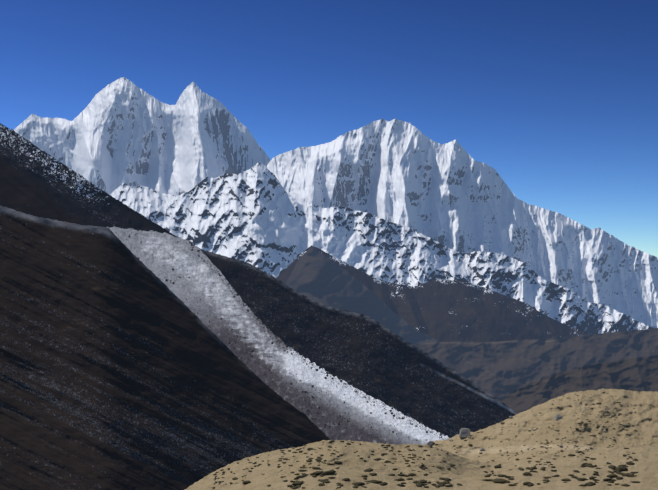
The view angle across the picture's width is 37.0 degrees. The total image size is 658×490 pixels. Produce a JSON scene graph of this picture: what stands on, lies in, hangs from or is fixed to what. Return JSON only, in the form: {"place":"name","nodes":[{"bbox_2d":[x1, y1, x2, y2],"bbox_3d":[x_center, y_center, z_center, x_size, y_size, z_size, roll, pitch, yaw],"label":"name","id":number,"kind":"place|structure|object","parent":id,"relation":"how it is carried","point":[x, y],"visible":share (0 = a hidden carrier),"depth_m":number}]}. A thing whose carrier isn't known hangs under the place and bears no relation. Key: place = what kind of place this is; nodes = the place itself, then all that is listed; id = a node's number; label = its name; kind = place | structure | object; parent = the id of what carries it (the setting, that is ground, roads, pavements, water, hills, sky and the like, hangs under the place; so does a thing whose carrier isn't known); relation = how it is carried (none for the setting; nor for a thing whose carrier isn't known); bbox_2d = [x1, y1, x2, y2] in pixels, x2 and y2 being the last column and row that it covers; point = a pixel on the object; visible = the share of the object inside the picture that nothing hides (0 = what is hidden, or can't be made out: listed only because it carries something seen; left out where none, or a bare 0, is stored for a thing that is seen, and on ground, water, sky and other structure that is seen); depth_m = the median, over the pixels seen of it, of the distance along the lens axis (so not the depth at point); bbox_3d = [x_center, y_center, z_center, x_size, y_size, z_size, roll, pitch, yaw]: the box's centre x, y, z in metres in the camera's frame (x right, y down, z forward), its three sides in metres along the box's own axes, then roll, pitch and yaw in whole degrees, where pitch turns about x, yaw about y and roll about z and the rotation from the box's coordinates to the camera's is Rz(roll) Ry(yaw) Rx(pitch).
{"place":"outdoors","nodes":[
{"label":"outdoors","id":0,"kind":"place"},
{"bbox_2d":[0,157,86,224],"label":"mountain slope","id":1,"kind":"structure","parent":0,"point":[21,192],"depth_m":2128.78},
{"bbox_2d":[14,77,270,195],"bbox_3d":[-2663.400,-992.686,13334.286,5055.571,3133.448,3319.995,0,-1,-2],"label":"snowy mountain","id":2,"kind":"structure","parent":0,"point":[110,138],"depth_m":14146.81},
{"bbox_2d":[0,206,329,489],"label":"slope","id":3,"kind":"structure","parent":0,"point":[123,366],"depth_m":983.47},
{"bbox_2d":[0,123,515,437],"bbox_3d":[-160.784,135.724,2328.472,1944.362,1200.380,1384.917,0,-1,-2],"label":"ridge","id":4,"kind":"structure","parent":0,"point":[369,356],"depth_m":2882.81},
{"bbox_2d":[107,226,448,444],"bbox_3d":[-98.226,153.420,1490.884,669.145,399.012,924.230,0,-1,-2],"label":"scree slope","id":5,"kind":"structure","parent":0,"point":[196,282],"depth_m":1597.85},
{"bbox_2d":[0,0,657,257],"label":"sky","id":6,"kind":"structure","parent":0,"point":[559,98]},
{"bbox_2d":[286,247,438,344],"bbox_3d":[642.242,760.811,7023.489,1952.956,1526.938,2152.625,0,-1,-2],"label":"rocky hill","id":7,"kind":"structure","parent":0,"point":[316,275],"depth_m":7824.77},
{"bbox_2d":[111,163,652,334],"bbox_3d":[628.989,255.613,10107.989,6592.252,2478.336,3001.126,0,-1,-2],"label":"snowy mountain ridge","id":8,"kind":"structure","parent":0,"point":[259,217],"depth_m":11078.36},
{"bbox_2d":[185,440,657,489],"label":"tan hill","id":9,"kind":"structure","parent":0,"point":[348,457],"depth_m":164.94},
{"bbox_2d":[277,245,586,341],"bbox_3d":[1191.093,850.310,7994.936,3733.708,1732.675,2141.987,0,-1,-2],"label":"brown ridge","id":10,"kind":"structure","parent":0,"point":[441,310],"depth_m":8761.75},
{"bbox_2d":[224,461,657,489],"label":"tan hill","id":11,"kind":"structure","parent":0,"point":[646,477],"depth_m":91.79},
{"bbox_2d":[212,392,639,488],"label":"shrubs","id":12,"kind":"object","parent":11,"relation":"on","point":[617,470],"visible":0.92,"depth_m":93.97},
{"bbox_2d":[266,119,657,327],"bbox_3d":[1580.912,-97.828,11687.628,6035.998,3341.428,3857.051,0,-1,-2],"label":"snowy mountain","id":13,"kind":"structure","parent":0,"point":[454,195],"depth_m":12788.41},
{"bbox_2d":[414,328,657,400],"bbox_3d":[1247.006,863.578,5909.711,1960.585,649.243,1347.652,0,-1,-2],"label":"mountain slope","id":14,"kind":"structure","parent":0,"point":[500,370],"depth_m":6348.79},
{"bbox_2d":[425,388,657,462],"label":"tan hill","id":15,"kind":"structure","parent":0,"point":[643,416],"depth_m":280.23},
{"bbox_2d":[426,441,434,445],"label":"boulder","id":16,"kind":"object","parent":15,"relation":"on","point":[430,443],"visible":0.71,"depth_m":300.27},
{"bbox_2d":[459,428,469,438],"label":"boulder","id":17,"kind":"object","parent":15,"relation":"on","point":[464,433],"visible":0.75,"depth_m":298.23},
{"bbox_2d":[554,414,562,419],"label":"boulder","id":18,"kind":"object","parent":15,"relation":"on","point":[558,417],"visible":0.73,"depth_m":281.04},
{"bbox_2d":[502,355,657,413],"bbox_3d":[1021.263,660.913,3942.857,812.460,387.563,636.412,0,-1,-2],"label":"mountain slope","id":19,"kind":"structure","parent":0,"point":[637,374],"depth_m":4159.94}
]}

